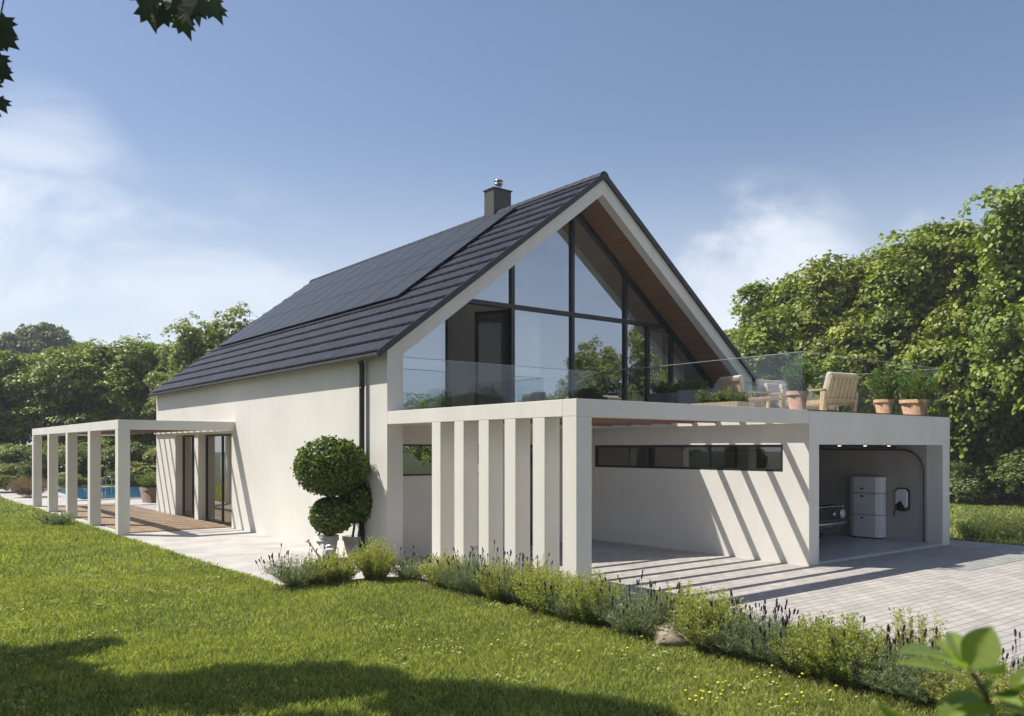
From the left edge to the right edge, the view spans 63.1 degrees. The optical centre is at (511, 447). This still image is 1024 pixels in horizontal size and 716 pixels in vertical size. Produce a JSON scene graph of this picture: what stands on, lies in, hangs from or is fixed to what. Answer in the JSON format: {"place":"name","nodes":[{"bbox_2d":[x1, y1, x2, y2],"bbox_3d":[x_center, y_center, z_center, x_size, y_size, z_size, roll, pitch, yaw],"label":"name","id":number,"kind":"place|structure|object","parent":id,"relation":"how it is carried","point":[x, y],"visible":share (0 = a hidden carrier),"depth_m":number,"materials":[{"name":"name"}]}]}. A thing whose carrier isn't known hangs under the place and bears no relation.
{"place":"outdoors","nodes":[
{"label":"outdoors","id":0,"kind":"place"},
{"bbox_2d":[58,487,140,499],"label":"pool water","id":1,"kind":"structure","parent":0,"point":[82,493],"depth_m":39.84,"materials":[{"name":"blue liquid"}]},
{"bbox_2d":[114,501,155,509],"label":"back terrace","id":2,"kind":"structure","parent":0,"point":[151,506],"depth_m":32.15,"materials":[{"name":"concrete"}]},
{"bbox_2d":[135,471,155,502],"bbox_3d":[-14.451,1.568,33.452,1.166,1.263,1.107,0,0,36],"label":"planter","id":3,"kind":"object","parent":2,"relation":"on","point":[147,488],"visible":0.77,"depth_m":33.11,"materials":[{"name":"ceramic"}]},
{"bbox_2d":[36,502,418,584],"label":"terrace","id":4,"kind":"structure","parent":0,"point":[236,549],"depth_m":18.49,"materials":[{"name":"concrete"}]},
{"bbox_2d":[32,420,234,534],"bbox_3d":[-12.578,0.750,26.938,3.240,2.900,13.110,0,0,-38],"label":"pergola","id":5,"kind":"object","parent":4,"relation":"on","point":[121,431],"visible":0.93,"depth_m":23.41,"materials":[{"name":"paint"}]},
{"bbox_2d":[43,503,230,532],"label":"wooden deck","id":6,"kind":"structure","parent":4,"relation":"on","point":[142,520],"depth_m":24.77,"materials":[{"name":"brown wood"}]},
{"bbox_2d":[290,434,370,554],"bbox_3d":[-3.580,0.966,16.444,1.565,2.468,1.625,0,0,-38],"label":"topiary tree","id":7,"kind":"object","parent":4,"relation":"on","point":[329,468],"visible":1,"depth_m":16.11,"materials":[{"name":"green plant"}]},
{"bbox_2d":[338,481,372,556],"bbox_3d":[-3.068,1.411,16.851,0.983,1.578,0.962,0,0,-38],"label":"topiary tree","id":8,"kind":"object","parent":4,"relation":"on","point":[359,500],"visible":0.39,"depth_m":16.56,"materials":[{"name":"green plant"}]},
{"bbox_2d":[0,477,1023,715],"bbox_3d":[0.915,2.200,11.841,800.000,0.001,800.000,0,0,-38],"label":"lawn","id":9,"kind":"structure","parent":0,"point":[187,558],"depth_m":9.09,"materials":[{"name":"plant"}]},
{"bbox_2d":[0,463,24,490],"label":"garden bush","id":10,"kind":"object","parent":9,"relation":"on","point":[8,473],"visible":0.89,"depth_m":41.10,"materials":[{"name":"green plant"}]},
{"bbox_2d":[0,461,31,485],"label":"garden bush","id":11,"kind":"object","parent":9,"relation":"on","point":[26,467],"visible":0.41,"depth_m":46.56,"materials":[{"name":"green plant"}]},
{"bbox_2d":[0,331,41,356],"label":"tree","id":12,"kind":"object","parent":9,"relation":"on","point":[14,343],"visible":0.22,"depth_m":112.31,"materials":[{"name":"green plant"}]},
{"bbox_2d":[0,360,42,444],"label":"maple tree","id":13,"kind":"object","parent":9,"relation":"on","point":[3,418],"visible":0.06,"depth_m":56.04,"materials":[{"name":"green plant"}]},
{"bbox_2d":[0,443,46,474],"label":"garden bush","id":14,"kind":"object","parent":9,"relation":"on","point":[17,454],"visible":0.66,"depth_m":47.52,"materials":[{"name":"green plant"}]},
{"bbox_2d":[0,350,78,445],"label":"maple tree","id":15,"kind":"object","parent":9,"relation":"on","point":[12,387],"visible":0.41,"depth_m":55.41,"materials":[{"name":"green plant"}]},
{"bbox_2d":[14,321,77,351],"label":"tree","id":16,"kind":"object","parent":9,"relation":"on","point":[44,335],"visible":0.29,"depth_m":117.68,"materials":[{"name":"green plant"}]},
{"bbox_2d":[0,350,93,447],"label":"maple tree","id":17,"kind":"object","parent":9,"relation":"on","point":[11,402],"visible":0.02,"depth_m":59.73,"materials":[{"name":"green plant"}]},
{"bbox_2d":[34,510,76,524],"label":"shrub","id":18,"kind":"object","parent":9,"relation":"on","point":[63,519],"visible":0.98,"depth_m":23.57,"materials":[{"name":"green plant"}]},
{"bbox_2d":[0,486,141,504],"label":"pool surround","id":19,"kind":"object","parent":9,"relation":"on","point":[10,496],"visible":0.17,"depth_m":36.02,"materials":[{"name":"concrete"}]},
{"bbox_2d":[3,475,46,497],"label":"dry grass tuft","id":20,"kind":"object","parent":19,"relation":"on","point":[21,489],"visible":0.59,"depth_m":36.61,"materials":[{"name":"beige plant"}]},
{"bbox_2d":[58,472,87,486],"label":"garden bush","id":21,"kind":"object","parent":19,"relation":"on","point":[82,480],"visible":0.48,"depth_m":45.35,"materials":[{"name":"green plant"}]},
{"bbox_2d":[101,470,152,485],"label":"garden bush","id":22,"kind":"object","parent":19,"relation":"on","point":[132,478],"visible":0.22,"depth_m":46.45,"materials":[{"name":"green plant"}]},
{"bbox_2d":[45,444,114,482],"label":"garden bush","id":23,"kind":"object","parent":9,"relation":"on","point":[82,460],"visible":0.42,"depth_m":48.81,"materials":[{"name":"green plant"}]},
{"bbox_2d":[13,333,161,445],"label":"maple tree","id":24,"kind":"object","parent":9,"relation":"on","point":[83,374],"visible":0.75,"depth_m":54.37,"materials":[{"name":"green plant"}]},
{"bbox_2d":[77,437,114,462],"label":"garden bush","id":25,"kind":"object","parent":9,"relation":"on","point":[106,442],"visible":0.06,"depth_m":51.93,"materials":[{"name":"green plant"}]},
{"bbox_2d":[0,0,227,116],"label":"maple tree","id":26,"kind":"object","parent":9,"relation":"on","point":[156,14],"visible":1,"depth_m":4.56,"materials":[{"name":"green plant"}]},
{"bbox_2d":[74,339,172,447],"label":"maple tree","id":27,"kind":"object","parent":9,"relation":"on","point":[142,400],"visible":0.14,"depth_m":55.97,"materials":[{"name":"green plant"}]},
{"bbox_2d":[101,442,155,482],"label":"garden bush","id":28,"kind":"object","parent":9,"relation":"on","point":[136,450],"visible":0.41,"depth_m":49.10,"materials":[{"name":"green plant"}]},
{"bbox_2d":[130,447,155,478],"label":"garden bush","id":29,"kind":"object","parent":9,"relation":"on","point":[146,467],"visible":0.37,"depth_m":47.86,"materials":[{"name":"green plant"}]},
{"bbox_2d":[139,326,223,435],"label":"broadleaf tree","id":30,"kind":"object","parent":9,"relation":"on","point":[158,377],"visible":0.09,"depth_m":52.67,"materials":[{"name":"green plant"}]},
{"bbox_2d":[151,301,256,406],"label":"broadleaf tree","id":31,"kind":"object","parent":9,"relation":"on","point":[198,345],"visible":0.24,"depth_m":48.60,"materials":[{"name":"green plant"}]},
{"bbox_2d":[148,171,757,560],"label":"modern house","id":32,"kind":"structure","parent":9,"relation":"on","point":[587,271],"depth_m":21.34,"materials":[{"name":"paint"}]},
{"bbox_2d":[183,435,194,517],"bbox_3d":[-10.038,0.895,26.240,0.060,2.586,1.936,0,0,-38],"label":"patio door","id":33,"kind":"structure","parent":32,"relation":"in","point":[188,440],"depth_m":26.51,"materials":[{"name":"metal"}]},
{"bbox_2d":[206,434,231,525],"bbox_3d":[-8.349,0.895,24.083,0.060,2.586,2.856,0,0,-38],"label":"patio door","id":34,"kind":"structure","parent":32,"relation":"in","point":[210,516],"depth_m":24.78,"materials":[{"name":"metal"}]},
{"bbox_2d":[224,436,230,521],"bbox_3d":[-8.447,0.905,24.610,0.093,2.510,0.752,0,0,-38],"label":"curtain","id":35,"kind":"object","parent":32,"relation":"hanging from","point":[227,478],"visible":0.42,"depth_m":24.47,"materials":[{"name":"fabric"}]},
{"bbox_2d":[441,321,444,407],"bbox_3d":[-1.490,-1.980,18.745,0.060,2.440,0.860,0,0,-16],"label":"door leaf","id":36,"kind":"structure","parent":32,"relation":"in","point":[443,324],"depth_m":18.96,"materials":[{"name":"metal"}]},
{"bbox_2d":[475,310,508,404],"bbox_3d":[-0.473,-1.980,19.517,0.860,2.440,0.060,0,0,24],"label":"door leaf","id":37,"kind":"structure","parent":32,"relation":"in","point":[491,327],"depth_m":19.50,"materials":[{"name":"metal"}]},
{"bbox_2d":[515,312,539,402],"bbox_3d":[0.296,-1.935,19.892,0.950,2.530,0.094,0,0,-38],"label":"curtain","id":38,"kind":"object","parent":32,"relation":"hanging from","point":[527,352],"visible":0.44,"depth_m":19.94,"materials":[{"name":"fabric"}]},
{"bbox_2d":[530,445,532,544],"bbox_3d":[0.655,1.061,19.029,0.946,2.258,0.060,0,0,-38],"label":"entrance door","id":39,"kind":"structure","parent":32,"relation":"in","point":[531,446],"depth_m":18.86,"materials":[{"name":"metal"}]},
{"bbox_2d":[650,330,661,401],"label":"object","id":40,"kind":"object","parent":32,"relation":"hanging from","point":[656,354],"visible":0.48,"depth_m":22.69,"materials":[{"name":"fabric"}]},
{"bbox_2d":[666,345,683,385],"bbox_3d":[4.561,-1.773,23.285,0.751,2.206,0.092,0,0,-38],"label":"curtain","id":41,"kind":"object","parent":32,"relation":"hanging from","point":[678,371],"visible":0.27,"depth_m":23.31,"materials":[{"name":"fabric"}]},
{"bbox_2d":[275,576,936,715],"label":"planting bed","id":42,"kind":"object","parent":9,"relation":"on","point":[604,624],"visible":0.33,"depth_m":9.76,"materials":[{"name":"soil"}]},
{"bbox_2d":[255,542,337,587],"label":"lavender plant","id":43,"kind":"object","parent":42,"relation":"on","point":[285,577],"visible":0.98,"depth_m":13.02,"materials":[{"name":"green plant"}]},
{"bbox_2d":[294,554,342,584],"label":"leafy shrub","id":44,"kind":"object","parent":42,"relation":"on","point":[325,577],"visible":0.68,"depth_m":13.24,"materials":[{"name":"green plant"}]},
{"bbox_2d":[313,547,363,581],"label":"leafy shrub","id":45,"kind":"object","parent":42,"relation":"on","point":[348,571],"visible":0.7,"depth_m":13.51,"materials":[{"name":"green plant"}]},
{"bbox_2d":[352,534,398,580],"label":"leafy shrub","id":46,"kind":"object","parent":42,"relation":"on","point":[374,568],"visible":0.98,"depth_m":13.61,"materials":[{"name":"green plant"}]},
{"bbox_2d":[383,545,434,579],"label":"lavender plant","id":47,"kind":"object","parent":42,"relation":"on","point":[409,571],"visible":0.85,"depth_m":13.74,"materials":[{"name":"green plant"}]},
{"bbox_2d":[417,549,472,587],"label":"leafy shrub","id":48,"kind":"object","parent":42,"relation":"on","point":[434,568],"visible":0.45,"depth_m":13.07,"materials":[{"name":"green plant"}]},
{"bbox_2d":[428,551,490,591],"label":"lavender plant","id":49,"kind":"object","parent":42,"relation":"on","point":[448,584],"visible":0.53,"depth_m":12.62,"materials":[{"name":"green plant"}]},
{"bbox_2d":[438,540,519,595],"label":"lavender plant","id":50,"kind":"object","parent":42,"relation":"on","point":[472,587],"visible":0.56,"depth_m":12.29,"materials":[{"name":"green plant"}]},
{"bbox_2d":[469,556,523,601],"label":"leafy shrub","id":51,"kind":"object","parent":42,"relation":"on","point":[496,596],"visible":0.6,"depth_m":11.77,"materials":[{"name":"green plant"}]},
{"bbox_2d":[473,551,559,604],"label":"lavender plant","id":52,"kind":"object","parent":42,"relation":"on","point":[511,595],"visible":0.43,"depth_m":11.60,"materials":[{"name":"green plant"}]},
{"bbox_2d":[507,554,566,610],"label":"leafy shrub","id":53,"kind":"object","parent":42,"relation":"on","point":[528,570],"visible":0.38,"depth_m":11.25,"materials":[{"name":"green plant"}]},
{"bbox_2d":[515,564,576,615],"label":"leafy shrub","id":54,"kind":"object","parent":42,"relation":"on","point":[533,600],"visible":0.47,"depth_m":10.89,"materials":[{"name":"green plant"}]},
{"bbox_2d":[536,581,595,620],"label":"lavender plant","id":55,"kind":"object","parent":42,"relation":"on","point":[563,610],"visible":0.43,"depth_m":10.50,"materials":[{"name":"green plant"}]},
{"bbox_2d":[555,565,626,624],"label":"leafy shrub","id":56,"kind":"object","parent":42,"relation":"on","point":[583,616],"visible":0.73,"depth_m":10.29,"materials":[{"name":"green plant"}]},
{"bbox_2d":[575,570,688,635],"bbox_3d":[1.452,1.836,9.824,1.233,0.727,1.302,0,0,-38],"label":"lavender plant","id":57,"kind":"object","parent":42,"relation":"on","point":[622,625],"visible":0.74,"depth_m":9.69,"materials":[{"name":"green plant"}]},
{"bbox_2d":[613,580,694,638],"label":"lavender plant","id":58,"kind":"object","parent":42,"relation":"on","point":[648,631],"visible":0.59,"depth_m":9.46,"materials":[{"name":"green plant"}]},
{"bbox_2d":[652,621,692,646],"bbox_3d":[1.873,2.129,9.442,0.555,0.299,0.726,0,0,-3],"label":"garden stone","id":59,"kind":"object","parent":42,"relation":"on","point":[664,637],"visible":0.48,"depth_m":9.16,"materials":[{"name":"beige stone"}]},
{"bbox_2d":[642,578,714,616],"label":"leafy shrub","id":60,"kind":"object","parent":42,"relation":"on","point":[681,593],"visible":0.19,"depth_m":9.81,"materials":[{"name":"green plant"}]},
{"bbox_2d":[662,585,754,653],"bbox_3d":[2.158,1.841,9.008,1.003,0.719,1.032,0,0,-38],"label":"leafy shrub","id":61,"kind":"object","parent":42,"relation":"on","point":[706,614],"visible":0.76,"depth_m":8.87,"materials":[{"name":"green plant"}]},
{"bbox_2d":[687,600,781,658],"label":"lavender plant","id":62,"kind":"object","parent":42,"relation":"on","point":[724,651],"visible":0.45,"depth_m":8.64,"materials":[{"name":"green plant"}]},
{"bbox_2d":[700,589,816,662],"bbox_3d":[2.559,1.833,8.606,1.180,0.735,1.071,0,0,7],"label":"lavender plant","id":63,"kind":"object","parent":42,"relation":"on","point":[748,655],"visible":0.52,"depth_m":8.47,"materials":[{"name":"green plant"}]},
{"bbox_2d":[736,604,833,669],"bbox_3d":[2.744,1.874,8.292,1.029,0.652,1.013,0,0,-14],"label":"lavender plant","id":64,"kind":"object","parent":42,"relation":"on","point":[779,662],"visible":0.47,"depth_m":8.18,"materials":[{"name":"green plant"}]},
{"bbox_2d":[767,614,841,677],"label":"leafy shrub","id":65,"kind":"object","parent":42,"relation":"on","point":[797,667],"visible":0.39,"depth_m":7.96,"materials":[{"name":"green plant"}]},
{"bbox_2d":[778,608,893,683],"bbox_3d":[3.051,1.853,7.855,1.044,0.694,1.037,0,0,-38],"label":"leafy shrub","id":66,"kind":"object","parent":42,"relation":"on","point":[823,671],"visible":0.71,"depth_m":7.72,"materials":[{"name":"green plant"}]},
{"bbox_2d":[821,624,900,689],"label":"leafy shrub","id":67,"kind":"object","parent":42,"relation":"on","point":[846,680],"visible":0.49,"depth_m":7.54,"materials":[{"name":"green plant"}]},
{"bbox_2d":[831,616,926,691],"bbox_3d":[3.294,1.885,7.586,0.896,0.629,0.898,0,0,-38],"label":"lavender plant","id":68,"kind":"object","parent":42,"relation":"on","point":[890,647],"visible":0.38,"depth_m":7.46,"materials":[{"name":"green plant"}]},
{"bbox_2d":[836,626,951,698],"bbox_3d":[3.413,1.909,7.410,0.978,0.583,1.043,0,0,-38],"label":"lavender plant","id":69,"kind":"object","parent":42,"relation":"on","point":[890,682],"visible":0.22,"depth_m":7.32,"materials":[{"name":"green plant"}]},
{"bbox_2d":[874,606,948,674],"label":"leafy shrub","id":70,"kind":"object","parent":42,"relation":"on","point":[920,625],"visible":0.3,"depth_m":7.89,"materials":[{"name":"green plant"}]},
{"bbox_2d":[845,626,1008,706],"bbox_3d":[3.636,1.889,7.113,1.232,0.622,1.339,0,0,-38],"label":"lavender plant","id":71,"kind":"object","parent":42,"relation":"on","point":[921,695],"visible":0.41,"depth_m":7.05,"materials":[{"name":"green plant"}]},
{"bbox_2d":[911,658,1023,715],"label":"leafy shrub","id":72,"kind":"object","parent":42,"relation":"on","point":[965,681],"visible":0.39,"depth_m":6.59,"materials":[{"name":"green plant"}]},
{"bbox_2d":[931,629,1023,712],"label":"lavender plant","id":73,"kind":"object","parent":42,"relation":"on","point":[1013,663],"visible":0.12,"depth_m":7.17,"materials":[{"name":"green plant"}]},
{"bbox_2d":[594,409,949,565],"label":"garage","id":74,"kind":"structure","parent":9,"relation":"on","point":[759,492],"depth_m":17.74,"materials":[{"name":"paint"}]},
{"bbox_2d":[650,381,681,402],"bbox_3d":[3.827,-1.175,20.473,0.815,0.951,0.789,0,0,40],"label":"square planter","id":75,"kind":"object","parent":74,"relation":"on","point":[664,393],"visible":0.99,"depth_m":20.25,"materials":[{"name":"concrete"}]},
{"bbox_2d":[404,351,940,382],"bbox_3d":[3.732,-1.240,17.517,10.688,1.080,5.415,0,0,-38],"label":"glass railing","id":76,"kind":"object","parent":74,"relation":"on","point":[697,362],"visible":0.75,"depth_m":17.54,"materials":[{"name":"clear glass"}]},
{"bbox_2d":[595,445,782,471],"bbox_3d":[3.606,0.200,17.935,0.080,0.516,5.156,0,0,-38],"label":"strip window","id":77,"kind":"structure","parent":74,"relation":"in","point":[699,457],"depth_m":17.61,"materials":[{"name":"glass"}]},
{"bbox_2d":[672,377,709,403],"bbox_3d":[4.409,-1.216,20.505,0.884,1.032,1.008,0,0,23],"label":"square planter","id":78,"kind":"object","parent":74,"relation":"on","point":[688,391],"visible":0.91,"depth_m":20.22,"materials":[{"name":"concrete"}]},
{"bbox_2d":[693,386,754,406],"bbox_3d":[4.406,-1.011,17.525,0.604,0.601,1.368,0,0,-38],"label":"planting crate","id":79,"kind":"object","parent":74,"relation":"on","point":[721,398],"visible":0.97,"depth_m":17.29,"materials":[{"name":"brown wood"}]},
{"bbox_2d":[717,375,770,407],"bbox_3d":[5.250,-1.161,18.998,0.913,0.921,0.870,0,0,-28],"label":"armchair","id":80,"kind":"object","parent":74,"relation":"on","point":[736,383],"visible":0.36,"depth_m":18.71,"materials":[{"name":"brown wood"}]},
{"bbox_2d":[747,396,787,408],"bbox_3d":[5.478,-0.887,18.018,0.603,0.375,0.940,0,0,42],"label":"coffee table","id":81,"kind":"object","parent":74,"relation":"on","point":[767,399],"visible":0.73,"depth_m":17.99,"materials":[{"name":"brown wood"}]},
{"bbox_2d":[752,379,838,410],"bbox_3d":[6.813,-1.161,20.048,2.290,0.921,0.913,0,0,-36],"label":"sofa","id":82,"kind":"object","parent":74,"relation":"on","point":[758,384],"visible":0.37,"depth_m":19.70,"materials":[{"name":"beige fabric"}]},
{"bbox_2d":[777,354,818,409],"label":"potted shrub","id":83,"kind":"object","parent":74,"relation":"on","point":[798,376],"visible":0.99,"depth_m":15.86,"materials":[{"name":"green plant"}]},
{"bbox_2d":[806,372,860,411],"bbox_3d":[6.741,-1.137,17.843,1.064,0.875,1.023,0,0,-29],"label":"armchair","id":84,"kind":"object","parent":74,"relation":"on","point":[838,389],"visible":0.71,"depth_m":17.49,"materials":[{"name":"brown wood"}]},
{"bbox_2d":[866,365,900,413],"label":"potted shrub","id":85,"kind":"object","parent":74,"relation":"on","point":[884,389],"visible":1,"depth_m":17.75,"materials":[{"name":"green plant"}]},
{"bbox_2d":[893,488,909,515],"bbox_3d":[9.014,1.267,19.325,0.110,0.675,0.382,0,0,-38],"label":"wall charger","id":86,"kind":"object","parent":74,"relation":"attached to","point":[902,499],"depth_m":19.26,"materials":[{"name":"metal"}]},
{"bbox_2d":[895,367,938,414],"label":"potted shrub","id":87,"kind":"object","parent":74,"relation":"on","point":[915,401],"visible":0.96,"depth_m":18.50,"materials":[{"name":"green plant"}]},
{"bbox_2d":[725,267,857,410],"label":"maple tree","id":88,"kind":"object","parent":9,"relation":"on","point":[767,305],"visible":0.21,"depth_m":40.83,"materials":[{"name":"green plant"}]},
{"bbox_2d":[776,248,955,429],"bbox_3d":[16.774,-3.426,39.267,8.529,11.542,10.375,0,0,-2],"label":"maple tree","id":89,"kind":"object","parent":9,"relation":"on","point":[845,289],"visible":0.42,"depth_m":37.48,"materials":[{"name":"green plant"}]},
{"bbox_2d":[818,216,1023,445],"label":"maple tree","id":90,"kind":"object","parent":9,"relation":"on","point":[895,307],"visible":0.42,"depth_m":34.43,"materials":[{"name":"green plant"}]},
{"bbox_2d":[878,626,1023,715],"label":"foreground shrub","id":91,"kind":"object","parent":9,"relation":"on","point":[975,650],"visible":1,"depth_m":1.44,"materials":[{"name":"green plant"}]},
{"bbox_2d":[892,230,1023,463],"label":"maple tree","id":92,"kind":"object","parent":9,"relation":"on","point":[959,270],"visible":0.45,"depth_m":32.39,"materials":[{"name":"green plant"}]},
{"bbox_2d":[950,457,1000,504],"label":"garden bush","id":93,"kind":"object","parent":9,"relation":"on","point":[967,475],"visible":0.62,"depth_m":31.74,"materials":[{"name":"green plant"}]},
{"bbox_2d":[934,179,1023,414],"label":"maple tree","id":94,"kind":"object","parent":9,"relation":"on","point":[1003,229],"visible":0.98,"depth_m":28.99,"materials":[{"name":"green plant"}]},
{"bbox_2d":[955,515,1002,540],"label":"meadow plant","id":95,"kind":"object","parent":9,"relation":"on","point":[963,529],"visible":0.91,"depth_m":19.80,"materials":[{"name":"green plant"}]},
{"bbox_2d":[950,415,1023,486],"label":"garden bush","id":96,"kind":"object","parent":9,"relation":"on","point":[977,445],"visible":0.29,"depth_m":35.08,"materials":[{"name":"green plant"}]},
{"bbox_2d":[968,199,1023,439],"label":"maple tree","id":97,"kind":"object","parent":9,"relation":"on","point":[1019,415],"visible":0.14,"depth_m":30.57,"materials":[{"name":"green plant"}]},
{"bbox_2d":[983,447,1023,497],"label":"garden bush","id":98,"kind":"object","parent":9,"relation":"on","point":[1008,473],"visible":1,"depth_m":30.09,"materials":[{"name":"green plant"}]},
{"bbox_2d":[990,515,1023,541],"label":"meadow plant","id":99,"kind":"object","parent":9,"relation":"on","point":[1005,530],"visible":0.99,"depth_m":19.49,"materials":[{"name":"green plant"}]},
{"bbox_2d":[997,487,1023,503],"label":"hydrangea bush","id":100,"kind":"object","parent":9,"relation":"on","point":[1012,498],"visible":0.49,"depth_m":32.17,"materials":[{"name":"green plant"}]},
{"bbox_2d":[0,0,1023,445],"label":"sky","id":101,"kind":"structure","parent":0,"point":[149,180],"materials":[{"name":"blue"}]},
{"bbox_2d":[393,539,1023,686],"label":"driveway","id":102,"kind":"structure","parent":0,"point":[963,587],"depth_m":13.57,"materials":[{"name":"grey concrete"}]},
{"bbox_2d":[387,398,808,587],"bbox_3d":[1.435,0.750,15.898,5.818,2.900,5.748,0,0,-38],"label":"carport","id":103,"kind":"object","parent":102,"relation":"on","point":[455,477],"visible":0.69,"depth_m":13.12,"materials":[{"name":"paint"}]},
{"bbox_2d":[819,533,941,564],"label":"garage floor","id":104,"kind":"structure","parent":0,"point":[835,548],"depth_m":18.11,"materials":[{"name":"grey concrete"}]},
{"bbox_2d":[819,502,846,538],"bbox_3d":[5.491,1.385,19.753,2.000,1.540,4.380,0,0,-38],"label":"classic car","id":105,"kind":"object","parent":104,"relation":"on","point":[831,516],"visible":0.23,"depth_m":18.30,"materials":[{"name":"black paint"}]},
{"bbox_2d":[850,476,885,538],"bbox_3d":[8.462,1.417,19.870,0.287,1.454,0.780,0,0,-38],"label":"battery cabinet","id":106,"kind":"object","parent":104,"relation":"on","point":[868,507],"visible":1,"depth_m":19.71,"materials":[{"name":"white metal"}]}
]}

